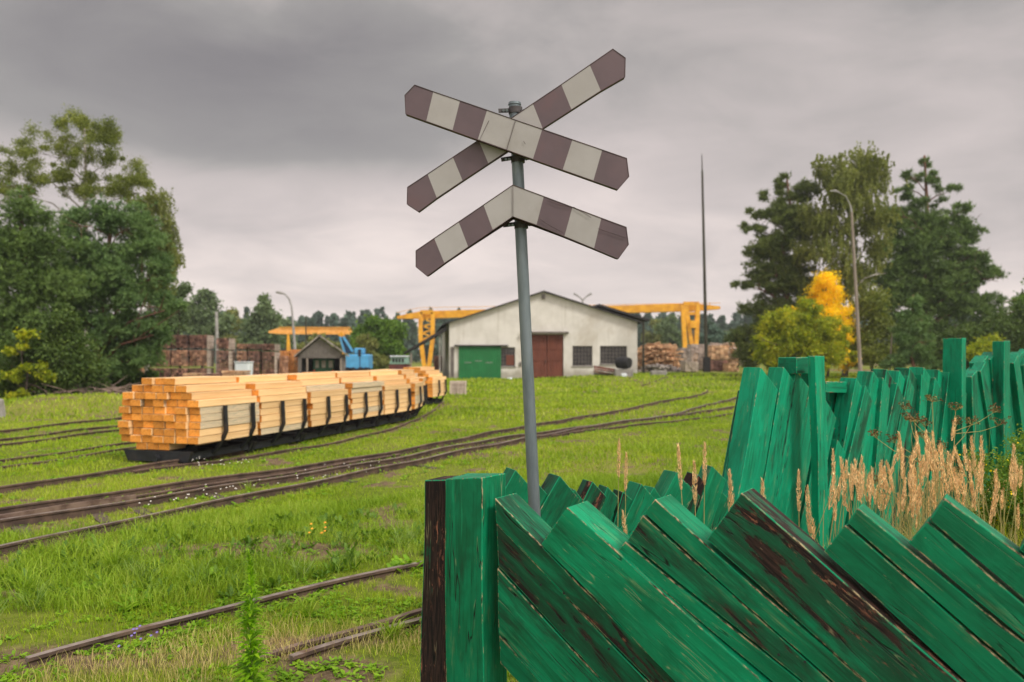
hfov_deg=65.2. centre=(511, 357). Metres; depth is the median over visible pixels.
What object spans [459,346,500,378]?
door
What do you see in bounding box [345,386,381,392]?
beam
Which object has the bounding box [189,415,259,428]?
beam
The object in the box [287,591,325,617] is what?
grass tuft
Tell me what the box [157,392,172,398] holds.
beam
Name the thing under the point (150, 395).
beam
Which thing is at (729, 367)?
timber bundle
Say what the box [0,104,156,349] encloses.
birch tree
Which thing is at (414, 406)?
beam
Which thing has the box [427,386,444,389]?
beam
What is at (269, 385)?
beam
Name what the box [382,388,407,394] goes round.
beam
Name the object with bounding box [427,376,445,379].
beam
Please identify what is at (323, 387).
beam
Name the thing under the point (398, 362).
railway carriage
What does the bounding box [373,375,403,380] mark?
beam
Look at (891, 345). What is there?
utility pole
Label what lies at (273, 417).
beam
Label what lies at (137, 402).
beam
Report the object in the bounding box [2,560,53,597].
grass tuft
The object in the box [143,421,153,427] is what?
beam
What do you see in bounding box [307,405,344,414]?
beam
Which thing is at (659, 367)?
slab heap
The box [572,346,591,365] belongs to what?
window
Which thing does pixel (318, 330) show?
gantry crane
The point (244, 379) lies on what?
beam
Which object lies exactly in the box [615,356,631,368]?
oil drum
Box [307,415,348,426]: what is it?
beam
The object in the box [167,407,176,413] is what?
beam
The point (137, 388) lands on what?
beam
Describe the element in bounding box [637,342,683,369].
lumber heap
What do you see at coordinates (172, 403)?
beam
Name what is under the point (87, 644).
rail
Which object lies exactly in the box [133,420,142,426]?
beam
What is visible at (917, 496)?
reed grass plumes
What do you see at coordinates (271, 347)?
timber bundle
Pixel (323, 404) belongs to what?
beam
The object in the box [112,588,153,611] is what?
dock plant
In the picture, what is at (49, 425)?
rail
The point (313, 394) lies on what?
beam
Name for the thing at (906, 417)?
umbel plant
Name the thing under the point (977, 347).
olive bush
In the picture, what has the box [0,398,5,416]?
stone marker
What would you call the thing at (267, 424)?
beam
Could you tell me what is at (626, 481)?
reed stalk
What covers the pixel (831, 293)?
yellow bush
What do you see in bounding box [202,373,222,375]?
timber bundle
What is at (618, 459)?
reed stalk
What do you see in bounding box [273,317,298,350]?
distant tree
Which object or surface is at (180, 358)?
timber bundle
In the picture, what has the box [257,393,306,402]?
beam
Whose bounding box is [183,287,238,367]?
distant tree
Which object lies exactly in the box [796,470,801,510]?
reed stalk
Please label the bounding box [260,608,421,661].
rail
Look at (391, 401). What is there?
beam
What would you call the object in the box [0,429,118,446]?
rail
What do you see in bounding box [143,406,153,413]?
beam
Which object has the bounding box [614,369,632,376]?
concrete block
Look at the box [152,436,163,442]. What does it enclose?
beam
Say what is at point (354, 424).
timber wagon
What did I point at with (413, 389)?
beam
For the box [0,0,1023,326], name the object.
sky
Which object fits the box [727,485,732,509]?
reed stalk
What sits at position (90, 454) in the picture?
rail
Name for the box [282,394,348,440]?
timber wagon
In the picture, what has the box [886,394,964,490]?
umbel plant
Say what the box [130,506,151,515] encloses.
sleeper
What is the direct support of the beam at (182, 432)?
on the beam at (181, 439)
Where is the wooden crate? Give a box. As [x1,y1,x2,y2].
[450,381,466,394]
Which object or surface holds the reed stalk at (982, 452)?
on the ground at (398, 671)
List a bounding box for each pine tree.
[0,182,98,368]
[43,192,189,380]
[722,171,854,367]
[861,155,1014,353]
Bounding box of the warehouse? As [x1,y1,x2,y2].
[404,291,649,378]
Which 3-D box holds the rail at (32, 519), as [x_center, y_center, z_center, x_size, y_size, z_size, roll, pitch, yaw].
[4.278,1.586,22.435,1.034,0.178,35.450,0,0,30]
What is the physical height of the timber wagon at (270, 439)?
0.866 m
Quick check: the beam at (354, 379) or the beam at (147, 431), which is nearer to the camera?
the beam at (147, 431)
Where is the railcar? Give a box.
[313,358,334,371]
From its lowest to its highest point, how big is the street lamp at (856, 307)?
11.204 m
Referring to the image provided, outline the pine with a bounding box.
[876,294,942,370]
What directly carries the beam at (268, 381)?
on the beam
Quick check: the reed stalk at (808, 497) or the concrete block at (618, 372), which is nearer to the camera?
the reed stalk at (808, 497)
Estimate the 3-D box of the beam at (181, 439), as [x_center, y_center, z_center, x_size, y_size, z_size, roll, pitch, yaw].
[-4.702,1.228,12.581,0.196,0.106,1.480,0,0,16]
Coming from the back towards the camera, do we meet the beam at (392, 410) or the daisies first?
the beam at (392, 410)
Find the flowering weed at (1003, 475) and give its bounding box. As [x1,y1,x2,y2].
[956,423,1023,542]
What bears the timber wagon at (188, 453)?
on the rail at (33, 484)
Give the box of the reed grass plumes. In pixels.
[828,417,1022,528]
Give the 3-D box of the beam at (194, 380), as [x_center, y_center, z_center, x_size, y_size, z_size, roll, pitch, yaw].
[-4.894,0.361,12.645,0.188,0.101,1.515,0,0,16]
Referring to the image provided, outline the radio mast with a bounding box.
[701,154,710,371]
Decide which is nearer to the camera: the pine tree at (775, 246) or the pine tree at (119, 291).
the pine tree at (119, 291)
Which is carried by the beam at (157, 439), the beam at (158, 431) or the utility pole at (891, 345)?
the beam at (158, 431)
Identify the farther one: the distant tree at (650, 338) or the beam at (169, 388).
the distant tree at (650, 338)
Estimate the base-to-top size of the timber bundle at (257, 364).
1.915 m
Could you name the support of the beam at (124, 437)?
on the timber wagon at (188, 453)
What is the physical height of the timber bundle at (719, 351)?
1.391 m
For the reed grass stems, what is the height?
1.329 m
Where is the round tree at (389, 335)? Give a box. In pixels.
[341,314,410,369]
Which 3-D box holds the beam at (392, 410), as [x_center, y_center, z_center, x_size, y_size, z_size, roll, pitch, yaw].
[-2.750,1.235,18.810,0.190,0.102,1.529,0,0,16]
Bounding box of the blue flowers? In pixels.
[117,625,157,646]
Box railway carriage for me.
[389,356,409,368]
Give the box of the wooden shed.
[294,335,348,372]
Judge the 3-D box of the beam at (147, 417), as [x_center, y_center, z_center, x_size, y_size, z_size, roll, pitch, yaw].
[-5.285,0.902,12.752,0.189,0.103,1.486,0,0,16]
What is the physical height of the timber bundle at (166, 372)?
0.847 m
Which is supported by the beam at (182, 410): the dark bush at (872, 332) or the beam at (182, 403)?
the beam at (182, 403)
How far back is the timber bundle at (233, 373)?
30.62 m
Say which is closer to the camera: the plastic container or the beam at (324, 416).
the beam at (324, 416)
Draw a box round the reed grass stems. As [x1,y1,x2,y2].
[814,426,1023,547]
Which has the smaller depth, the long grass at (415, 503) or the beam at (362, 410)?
the long grass at (415, 503)
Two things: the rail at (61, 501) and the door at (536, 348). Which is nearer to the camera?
the rail at (61, 501)
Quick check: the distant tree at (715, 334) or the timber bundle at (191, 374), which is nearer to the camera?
the timber bundle at (191, 374)
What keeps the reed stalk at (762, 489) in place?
on the ground at (398, 671)
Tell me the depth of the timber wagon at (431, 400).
27.05 m
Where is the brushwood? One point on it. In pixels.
(112, 389)
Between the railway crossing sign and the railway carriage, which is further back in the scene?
the railway carriage
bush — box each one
[0,301,114,398]
[90,335,163,393]
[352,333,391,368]
[747,296,867,376]
[792,267,860,377]
[839,283,902,373]
[923,299,1023,370]
[966,332,1005,361]
[1005,277,1023,323]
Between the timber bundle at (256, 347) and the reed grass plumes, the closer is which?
the reed grass plumes
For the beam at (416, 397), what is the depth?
20.19 m
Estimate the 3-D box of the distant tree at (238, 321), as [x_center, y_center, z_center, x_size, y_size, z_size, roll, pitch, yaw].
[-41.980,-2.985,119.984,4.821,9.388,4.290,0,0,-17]
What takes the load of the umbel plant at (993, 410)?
on the ground at (398, 671)
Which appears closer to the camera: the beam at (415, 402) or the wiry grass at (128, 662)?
the wiry grass at (128, 662)
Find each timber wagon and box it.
[124,403,255,462]
[229,399,306,450]
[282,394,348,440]
[327,391,382,432]
[365,388,411,426]
[391,385,425,419]
[411,384,427,409]
[424,379,446,405]
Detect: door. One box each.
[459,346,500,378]
[532,335,546,377]
[547,335,562,377]
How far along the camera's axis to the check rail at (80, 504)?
8.37 m
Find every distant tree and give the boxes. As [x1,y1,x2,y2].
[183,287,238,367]
[219,306,245,361]
[233,292,287,359]
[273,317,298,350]
[289,333,342,361]
[640,318,665,343]
[652,314,688,356]
[699,321,730,344]
[720,329,733,360]
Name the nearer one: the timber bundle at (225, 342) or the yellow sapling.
the yellow sapling
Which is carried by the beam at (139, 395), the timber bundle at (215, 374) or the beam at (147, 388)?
the beam at (147, 388)
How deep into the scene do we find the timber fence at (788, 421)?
6.38 m
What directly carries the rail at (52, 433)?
on the ground at (398, 671)
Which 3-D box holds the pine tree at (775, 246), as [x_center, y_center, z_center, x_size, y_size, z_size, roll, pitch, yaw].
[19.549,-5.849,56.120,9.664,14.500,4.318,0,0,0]
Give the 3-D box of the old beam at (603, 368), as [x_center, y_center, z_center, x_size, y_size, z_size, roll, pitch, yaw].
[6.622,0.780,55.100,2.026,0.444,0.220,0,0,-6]
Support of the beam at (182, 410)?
on the beam at (182, 417)
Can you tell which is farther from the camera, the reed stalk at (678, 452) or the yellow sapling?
the yellow sapling
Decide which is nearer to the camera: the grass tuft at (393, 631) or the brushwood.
the grass tuft at (393, 631)
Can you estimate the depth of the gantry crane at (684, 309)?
106.56 m
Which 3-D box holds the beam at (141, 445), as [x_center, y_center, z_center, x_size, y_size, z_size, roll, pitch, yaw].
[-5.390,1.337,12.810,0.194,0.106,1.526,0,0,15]
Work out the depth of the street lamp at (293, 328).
69.92 m
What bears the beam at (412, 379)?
on the beam at (417, 383)
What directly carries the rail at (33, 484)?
on the ground at (398, 671)
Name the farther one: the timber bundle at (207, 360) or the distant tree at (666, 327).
the distant tree at (666, 327)
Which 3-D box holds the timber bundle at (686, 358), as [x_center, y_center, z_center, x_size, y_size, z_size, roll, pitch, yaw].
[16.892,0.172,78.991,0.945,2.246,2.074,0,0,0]
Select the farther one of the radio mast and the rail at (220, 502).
the radio mast
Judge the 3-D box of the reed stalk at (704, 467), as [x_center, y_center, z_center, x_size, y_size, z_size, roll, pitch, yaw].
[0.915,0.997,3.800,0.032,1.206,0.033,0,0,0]
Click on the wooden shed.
(305, 359)
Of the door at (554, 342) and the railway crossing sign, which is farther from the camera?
the door at (554, 342)
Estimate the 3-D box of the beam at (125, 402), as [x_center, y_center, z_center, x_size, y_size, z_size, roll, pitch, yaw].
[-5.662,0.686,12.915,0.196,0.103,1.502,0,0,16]
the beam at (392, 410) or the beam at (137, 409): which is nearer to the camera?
the beam at (137, 409)
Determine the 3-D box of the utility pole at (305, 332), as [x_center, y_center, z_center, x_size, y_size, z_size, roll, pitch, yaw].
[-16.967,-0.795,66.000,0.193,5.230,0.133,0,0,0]
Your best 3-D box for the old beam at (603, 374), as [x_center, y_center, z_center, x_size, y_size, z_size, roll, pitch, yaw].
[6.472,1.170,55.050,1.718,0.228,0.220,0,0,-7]
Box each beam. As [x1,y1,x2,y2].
[118,420,134,427]
[119,406,131,412]
[119,427,135,434]
[121,434,134,440]
[122,392,134,398]
[122,399,129,405]
[122,413,131,419]
[130,399,144,405]
[130,434,141,441]
[132,385,143,391]
[132,406,145,412]
[132,413,147,420]
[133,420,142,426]
[133,427,143,434]
[135,392,145,398]
[136,442,149,448]
[141,376,199,384]
[141,428,154,434]
[142,413,151,420]
[142,435,154,442]
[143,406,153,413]
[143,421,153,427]
[144,385,151,391]
[145,392,161,398]
[145,399,156,405]
[148,442,158,449]
[152,385,163,391]
[152,414,164,420]
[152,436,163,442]
[153,399,170,406]
[153,421,165,427]
[154,406,168,413]
[154,428,168,435]
[155,376,214,384]
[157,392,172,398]
[159,439,230,449]
[163,414,178,421]
[164,383,216,391]
[164,428,175,435]
[164,436,176,442]
[165,376,235,384]
[166,421,175,428]
[167,399,177,406]
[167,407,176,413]
[171,389,233,399]
[175,407,189,413]
[175,422,188,428]
[176,383,245,391]
[176,414,191,421]
[176,429,188,435]
[176,436,191,443]
[178,399,197,406]
[181,389,251,399]
[187,396,256,406]
[188,428,257,443]
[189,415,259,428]
[189,422,256,436]
[190,402,258,413]
[190,409,259,421]
[229,375,286,382]
[246,381,301,388]
[249,381,282,382]
[249,387,305,395]
[256,422,307,434]
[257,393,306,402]
[257,399,302,408]
[257,417,303,428]
[258,410,307,421]
[259,404,302,414]
[277,373,316,379]
[288,373,334,379]
[291,378,338,385]
[301,384,344,391]
[304,394,345,402]
[305,389,347,397]
[307,400,349,408]
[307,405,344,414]
[307,411,345,420]
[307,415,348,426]
[330,371,369,376]
[339,376,372,382]
[345,381,383,387]
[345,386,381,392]
[348,391,382,398]
[348,396,382,403]
[348,400,379,408]
[349,405,383,413]
[349,410,383,418]
[369,370,397,375]
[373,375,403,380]
[379,397,408,404]
[381,379,406,384]
[382,384,410,389]
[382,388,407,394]
[382,393,408,399]
[384,402,408,409]
[384,406,410,413]
[398,369,410,373]
[399,373,415,377]
[404,377,418,382]
[408,381,423,386]
[411,385,422,391]
[411,389,422,395]
[411,394,423,399]
[411,398,423,404]
[411,402,422,408]
[415,367,433,369]
[420,370,439,373]
[423,373,441,376]
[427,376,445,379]
[427,379,444,383]
[427,383,444,386]
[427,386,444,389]
[428,389,444,393]
[428,392,444,396]
[593,366,613,370]
[594,368,613,372]
[594,373,613,375]
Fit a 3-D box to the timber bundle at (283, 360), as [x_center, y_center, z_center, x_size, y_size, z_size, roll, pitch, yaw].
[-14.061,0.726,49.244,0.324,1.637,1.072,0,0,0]
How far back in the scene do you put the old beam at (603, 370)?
54.84 m
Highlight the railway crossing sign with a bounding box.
[404,49,628,516]
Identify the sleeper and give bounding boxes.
[11,524,33,538]
[89,512,114,523]
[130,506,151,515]
[205,493,223,498]
[325,474,358,482]
[398,461,436,468]
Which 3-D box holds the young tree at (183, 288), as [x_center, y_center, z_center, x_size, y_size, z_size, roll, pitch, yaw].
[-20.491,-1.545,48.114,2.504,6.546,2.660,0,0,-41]
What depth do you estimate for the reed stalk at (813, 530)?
3.30 m
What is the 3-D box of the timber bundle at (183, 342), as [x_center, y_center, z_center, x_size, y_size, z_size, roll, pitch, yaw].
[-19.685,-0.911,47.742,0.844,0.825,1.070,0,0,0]
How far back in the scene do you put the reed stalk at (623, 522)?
3.60 m
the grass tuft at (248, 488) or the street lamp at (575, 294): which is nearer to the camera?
the grass tuft at (248, 488)
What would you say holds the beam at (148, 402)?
on the beam at (148, 409)
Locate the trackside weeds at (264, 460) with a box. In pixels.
[0,414,732,507]
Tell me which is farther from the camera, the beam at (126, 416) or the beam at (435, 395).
the beam at (435, 395)
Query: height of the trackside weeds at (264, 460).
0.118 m
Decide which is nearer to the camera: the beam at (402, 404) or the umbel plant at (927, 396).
the umbel plant at (927, 396)
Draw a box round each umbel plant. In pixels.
[867,411,965,521]
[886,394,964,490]
[908,402,1011,497]
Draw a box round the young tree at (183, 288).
[153,281,194,367]
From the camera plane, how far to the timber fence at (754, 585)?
2.75 m
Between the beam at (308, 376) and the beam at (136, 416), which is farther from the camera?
the beam at (308, 376)
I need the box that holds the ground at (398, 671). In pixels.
[0,361,942,681]
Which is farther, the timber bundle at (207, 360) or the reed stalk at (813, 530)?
the timber bundle at (207, 360)
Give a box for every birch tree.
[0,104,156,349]
[127,186,185,373]
[784,140,908,376]
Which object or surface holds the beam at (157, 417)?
on the beam at (159, 424)
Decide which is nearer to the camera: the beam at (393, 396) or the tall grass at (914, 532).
the tall grass at (914, 532)
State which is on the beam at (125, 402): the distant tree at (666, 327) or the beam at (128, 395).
the beam at (128, 395)
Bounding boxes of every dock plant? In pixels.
[71,576,121,595]
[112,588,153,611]
[201,567,224,582]
[386,554,423,571]
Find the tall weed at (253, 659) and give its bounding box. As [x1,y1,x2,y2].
[228,549,275,681]
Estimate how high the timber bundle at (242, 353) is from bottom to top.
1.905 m
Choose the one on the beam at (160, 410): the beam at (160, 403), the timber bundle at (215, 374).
the beam at (160, 403)
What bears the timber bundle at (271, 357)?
on the ground at (398, 671)
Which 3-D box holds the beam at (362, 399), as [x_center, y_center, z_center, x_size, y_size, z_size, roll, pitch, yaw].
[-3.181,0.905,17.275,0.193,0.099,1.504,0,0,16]
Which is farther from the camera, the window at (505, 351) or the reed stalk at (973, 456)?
the window at (505, 351)
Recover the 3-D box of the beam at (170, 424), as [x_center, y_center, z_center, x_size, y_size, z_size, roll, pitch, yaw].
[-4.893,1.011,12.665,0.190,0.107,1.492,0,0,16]
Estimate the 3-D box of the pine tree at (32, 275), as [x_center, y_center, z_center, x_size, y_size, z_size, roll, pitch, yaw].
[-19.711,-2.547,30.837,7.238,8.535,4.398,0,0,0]
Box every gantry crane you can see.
[268,327,351,367]
[397,302,719,366]
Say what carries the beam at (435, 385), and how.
on the beam at (434, 388)
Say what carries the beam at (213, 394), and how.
on the beam at (182, 403)
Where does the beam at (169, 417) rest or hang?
on the beam at (170, 424)
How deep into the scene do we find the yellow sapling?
27.41 m
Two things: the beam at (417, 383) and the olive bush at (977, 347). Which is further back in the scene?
the olive bush at (977, 347)
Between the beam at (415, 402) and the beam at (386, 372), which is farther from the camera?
the beam at (415, 402)
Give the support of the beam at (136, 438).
on the beam at (141, 445)
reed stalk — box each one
[617,440,620,526]
[621,510,627,533]
[623,453,627,523]
[676,443,682,504]
[692,461,697,515]
[702,441,707,518]
[727,469,733,505]
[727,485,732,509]
[760,477,765,497]
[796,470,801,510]
[805,484,811,535]
[810,518,816,539]
[831,448,835,536]
[841,460,848,527]
[969,435,979,515]
[979,434,984,520]
[1010,445,1017,544]
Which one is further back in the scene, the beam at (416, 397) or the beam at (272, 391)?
the beam at (416, 397)
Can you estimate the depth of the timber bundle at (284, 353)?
52.02 m
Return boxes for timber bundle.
[157,350,171,366]
[157,368,172,376]
[162,341,171,348]
[171,335,192,348]
[171,350,192,366]
[171,368,192,376]
[183,373,206,376]
[189,350,213,366]
[189,368,213,373]
[190,335,213,348]
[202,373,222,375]
[216,338,234,349]
[216,351,234,372]
[221,370,250,375]
[237,344,249,349]
[237,351,247,361]
[248,344,261,349]
[248,351,262,374]
[262,344,279,350]
[262,352,279,373]
[279,356,288,373]
[280,351,292,372]
[290,349,300,372]
[676,348,689,367]
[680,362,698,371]
[687,344,703,367]
[708,345,728,358]
[711,360,727,371]
[722,363,738,371]
[724,343,738,362]
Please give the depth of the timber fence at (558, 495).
4.97 m
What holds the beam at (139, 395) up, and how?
on the beam at (137, 402)
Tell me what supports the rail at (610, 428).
on the ground at (398, 671)
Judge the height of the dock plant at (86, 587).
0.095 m
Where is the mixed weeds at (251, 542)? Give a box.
[0,502,424,603]
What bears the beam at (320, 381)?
on the beam
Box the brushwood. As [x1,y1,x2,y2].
[17,377,138,398]
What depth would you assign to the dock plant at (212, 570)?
5.72 m
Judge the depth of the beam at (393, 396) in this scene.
18.52 m
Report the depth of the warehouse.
60.95 m
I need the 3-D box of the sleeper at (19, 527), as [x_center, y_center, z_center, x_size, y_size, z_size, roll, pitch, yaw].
[-4.575,1.611,7.445,0.130,0.050,0.996,0,0,-38]
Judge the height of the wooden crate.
0.572 m
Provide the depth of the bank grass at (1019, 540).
4.27 m
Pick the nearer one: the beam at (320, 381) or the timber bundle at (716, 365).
the beam at (320, 381)
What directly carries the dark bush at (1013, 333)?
on the ground at (398, 671)
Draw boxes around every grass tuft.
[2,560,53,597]
[91,537,150,572]
[239,479,257,492]
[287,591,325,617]
[368,611,418,640]
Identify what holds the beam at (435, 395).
on the timber wagon at (431, 400)
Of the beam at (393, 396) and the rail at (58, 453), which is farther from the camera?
the beam at (393, 396)
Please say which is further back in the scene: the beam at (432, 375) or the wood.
the wood
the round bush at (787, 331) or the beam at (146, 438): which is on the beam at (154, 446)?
the beam at (146, 438)
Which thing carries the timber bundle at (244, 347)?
on the timber bundle at (242, 353)
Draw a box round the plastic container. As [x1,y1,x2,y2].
[235,361,253,374]
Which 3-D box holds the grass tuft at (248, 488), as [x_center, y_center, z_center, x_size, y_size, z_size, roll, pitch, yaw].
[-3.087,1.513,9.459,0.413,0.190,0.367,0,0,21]
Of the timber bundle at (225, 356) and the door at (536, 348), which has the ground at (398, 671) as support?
the timber bundle at (225, 356)
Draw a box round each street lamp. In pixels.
[276,291,296,358]
[574,293,591,302]
[830,190,861,370]
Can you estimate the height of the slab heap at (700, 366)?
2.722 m
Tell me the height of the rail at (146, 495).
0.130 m
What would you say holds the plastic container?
on the ground at (398, 671)
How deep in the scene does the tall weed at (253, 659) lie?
3.74 m
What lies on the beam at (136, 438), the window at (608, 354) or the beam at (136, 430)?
the beam at (136, 430)
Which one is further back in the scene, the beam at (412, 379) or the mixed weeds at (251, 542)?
the beam at (412, 379)
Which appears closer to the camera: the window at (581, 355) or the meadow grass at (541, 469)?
the meadow grass at (541, 469)
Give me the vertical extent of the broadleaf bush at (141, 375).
3.180 m
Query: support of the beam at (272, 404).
on the beam at (275, 410)
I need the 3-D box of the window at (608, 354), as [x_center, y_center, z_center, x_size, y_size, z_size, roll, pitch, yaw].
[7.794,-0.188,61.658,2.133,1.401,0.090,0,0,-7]
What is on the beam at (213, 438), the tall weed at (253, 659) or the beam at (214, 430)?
the beam at (214, 430)
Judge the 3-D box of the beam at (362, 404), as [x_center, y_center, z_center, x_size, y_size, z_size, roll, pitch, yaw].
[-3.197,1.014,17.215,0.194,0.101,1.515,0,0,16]
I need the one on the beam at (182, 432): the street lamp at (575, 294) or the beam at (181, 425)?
the beam at (181, 425)
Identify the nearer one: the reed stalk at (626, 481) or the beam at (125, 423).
the reed stalk at (626, 481)
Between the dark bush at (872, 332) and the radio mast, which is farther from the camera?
the radio mast
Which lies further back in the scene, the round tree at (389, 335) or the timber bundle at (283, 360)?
the round tree at (389, 335)
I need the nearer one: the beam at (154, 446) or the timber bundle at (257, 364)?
the beam at (154, 446)
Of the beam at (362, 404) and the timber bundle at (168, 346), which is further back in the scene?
the timber bundle at (168, 346)
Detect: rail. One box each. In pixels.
[0,389,707,513]
[0,397,736,529]
[0,406,734,555]
[0,417,121,432]
[0,425,118,441]
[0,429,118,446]
[0,442,135,461]
[0,446,135,468]
[0,450,248,492]
[0,454,400,514]
[0,494,135,518]
[25,561,423,667]
[132,401,444,473]
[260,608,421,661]
[289,616,421,663]
[479,412,733,445]
[640,375,741,385]
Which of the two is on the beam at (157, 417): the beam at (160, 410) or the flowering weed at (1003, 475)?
the beam at (160, 410)
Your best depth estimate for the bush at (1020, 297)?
61.62 m
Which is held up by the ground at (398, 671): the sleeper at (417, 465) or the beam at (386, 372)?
the sleeper at (417, 465)
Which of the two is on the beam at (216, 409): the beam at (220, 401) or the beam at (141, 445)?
the beam at (220, 401)
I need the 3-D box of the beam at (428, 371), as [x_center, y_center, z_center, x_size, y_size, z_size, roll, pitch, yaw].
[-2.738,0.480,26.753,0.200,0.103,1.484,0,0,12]
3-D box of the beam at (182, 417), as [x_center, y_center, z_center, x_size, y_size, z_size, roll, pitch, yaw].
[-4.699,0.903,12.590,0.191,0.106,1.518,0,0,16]
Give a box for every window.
[501,347,514,365]
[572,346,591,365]
[600,346,626,363]
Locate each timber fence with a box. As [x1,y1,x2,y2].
[420,473,1023,681]
[503,465,729,536]
[722,338,1023,548]
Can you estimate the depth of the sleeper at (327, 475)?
10.35 m
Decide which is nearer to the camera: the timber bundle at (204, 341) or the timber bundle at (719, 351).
the timber bundle at (204, 341)
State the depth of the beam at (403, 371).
20.49 m
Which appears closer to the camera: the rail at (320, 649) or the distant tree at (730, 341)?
the rail at (320, 649)
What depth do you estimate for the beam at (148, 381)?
12.03 m
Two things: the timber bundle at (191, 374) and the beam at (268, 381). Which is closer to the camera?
the beam at (268, 381)
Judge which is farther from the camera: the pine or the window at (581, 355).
the window at (581, 355)
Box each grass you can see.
[0,468,720,612]
[0,522,423,614]
[0,609,516,681]
[511,438,727,488]
[817,475,1021,545]
[907,504,1023,546]
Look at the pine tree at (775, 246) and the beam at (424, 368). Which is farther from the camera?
the pine tree at (775, 246)
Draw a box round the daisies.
[139,456,370,504]
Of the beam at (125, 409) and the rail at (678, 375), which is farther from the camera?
the rail at (678, 375)
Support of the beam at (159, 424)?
on the beam at (158, 431)
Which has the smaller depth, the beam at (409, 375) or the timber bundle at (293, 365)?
the beam at (409, 375)
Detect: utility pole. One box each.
[215,312,219,370]
[305,316,306,345]
[889,326,892,369]
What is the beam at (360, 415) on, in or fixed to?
on the timber wagon at (354, 424)
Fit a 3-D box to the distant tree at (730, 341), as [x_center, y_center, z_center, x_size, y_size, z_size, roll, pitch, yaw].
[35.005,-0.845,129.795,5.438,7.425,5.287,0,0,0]
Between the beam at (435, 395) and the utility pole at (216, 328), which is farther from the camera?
the utility pole at (216, 328)
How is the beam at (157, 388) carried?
on the beam at (164, 395)
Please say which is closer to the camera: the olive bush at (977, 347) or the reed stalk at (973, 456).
the reed stalk at (973, 456)
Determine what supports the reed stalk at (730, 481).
on the ground at (398, 671)
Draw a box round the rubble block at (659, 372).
[650,371,666,375]
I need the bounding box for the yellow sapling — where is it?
[0,326,57,399]
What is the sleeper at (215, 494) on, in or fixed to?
on the ground at (398, 671)
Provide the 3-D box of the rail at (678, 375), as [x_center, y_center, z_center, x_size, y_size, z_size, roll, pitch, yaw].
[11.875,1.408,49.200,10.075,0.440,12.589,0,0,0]
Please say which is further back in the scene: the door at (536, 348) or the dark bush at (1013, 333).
the door at (536, 348)
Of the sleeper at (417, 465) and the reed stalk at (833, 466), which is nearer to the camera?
the reed stalk at (833, 466)
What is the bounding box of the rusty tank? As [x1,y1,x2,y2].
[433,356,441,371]
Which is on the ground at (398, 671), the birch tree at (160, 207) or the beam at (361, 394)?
the birch tree at (160, 207)
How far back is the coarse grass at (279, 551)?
5.80 m
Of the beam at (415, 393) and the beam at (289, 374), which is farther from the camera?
the beam at (415, 393)
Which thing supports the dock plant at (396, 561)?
on the ground at (398, 671)
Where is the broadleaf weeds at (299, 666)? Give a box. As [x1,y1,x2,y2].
[0,515,513,681]
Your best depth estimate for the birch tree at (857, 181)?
53.18 m
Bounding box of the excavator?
[338,332,372,370]
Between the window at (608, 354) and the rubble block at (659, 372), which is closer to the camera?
the rubble block at (659, 372)
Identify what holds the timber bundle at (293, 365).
on the ground at (398, 671)
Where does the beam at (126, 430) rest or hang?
on the beam at (124, 437)
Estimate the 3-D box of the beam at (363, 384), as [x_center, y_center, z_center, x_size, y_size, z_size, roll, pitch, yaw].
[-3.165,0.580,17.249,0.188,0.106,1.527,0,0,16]
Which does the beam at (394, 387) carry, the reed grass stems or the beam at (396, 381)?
the beam at (396, 381)
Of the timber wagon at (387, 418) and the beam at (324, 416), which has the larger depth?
the timber wagon at (387, 418)
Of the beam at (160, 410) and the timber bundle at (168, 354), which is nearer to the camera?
the beam at (160, 410)
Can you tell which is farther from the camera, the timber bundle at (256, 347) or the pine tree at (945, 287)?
the pine tree at (945, 287)
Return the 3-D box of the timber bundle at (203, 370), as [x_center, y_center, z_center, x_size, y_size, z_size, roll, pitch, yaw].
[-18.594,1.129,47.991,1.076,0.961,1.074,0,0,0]
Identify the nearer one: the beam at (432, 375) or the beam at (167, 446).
the beam at (167, 446)
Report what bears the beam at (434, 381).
on the beam at (435, 385)
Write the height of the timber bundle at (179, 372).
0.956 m
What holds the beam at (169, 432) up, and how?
on the beam at (169, 439)
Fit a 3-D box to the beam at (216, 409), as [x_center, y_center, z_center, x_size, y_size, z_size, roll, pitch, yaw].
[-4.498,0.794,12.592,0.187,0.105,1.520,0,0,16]
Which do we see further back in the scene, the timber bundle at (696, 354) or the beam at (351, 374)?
the timber bundle at (696, 354)
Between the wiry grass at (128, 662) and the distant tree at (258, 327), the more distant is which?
the distant tree at (258, 327)
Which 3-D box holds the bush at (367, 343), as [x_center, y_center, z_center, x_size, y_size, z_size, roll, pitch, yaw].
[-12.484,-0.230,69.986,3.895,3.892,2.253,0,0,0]
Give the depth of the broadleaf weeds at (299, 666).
4.65 m
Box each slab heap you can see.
[637,363,679,371]
[698,342,743,369]
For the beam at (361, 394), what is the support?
on the beam at (362, 399)
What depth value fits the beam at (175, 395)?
11.95 m
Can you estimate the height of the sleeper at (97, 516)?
0.050 m
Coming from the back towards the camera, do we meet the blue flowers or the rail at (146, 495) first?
the rail at (146, 495)
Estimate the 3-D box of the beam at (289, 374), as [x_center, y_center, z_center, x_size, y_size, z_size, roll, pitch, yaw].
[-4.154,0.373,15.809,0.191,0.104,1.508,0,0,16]
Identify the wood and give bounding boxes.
[29,306,999,362]
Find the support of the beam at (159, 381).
on the beam at (157, 388)

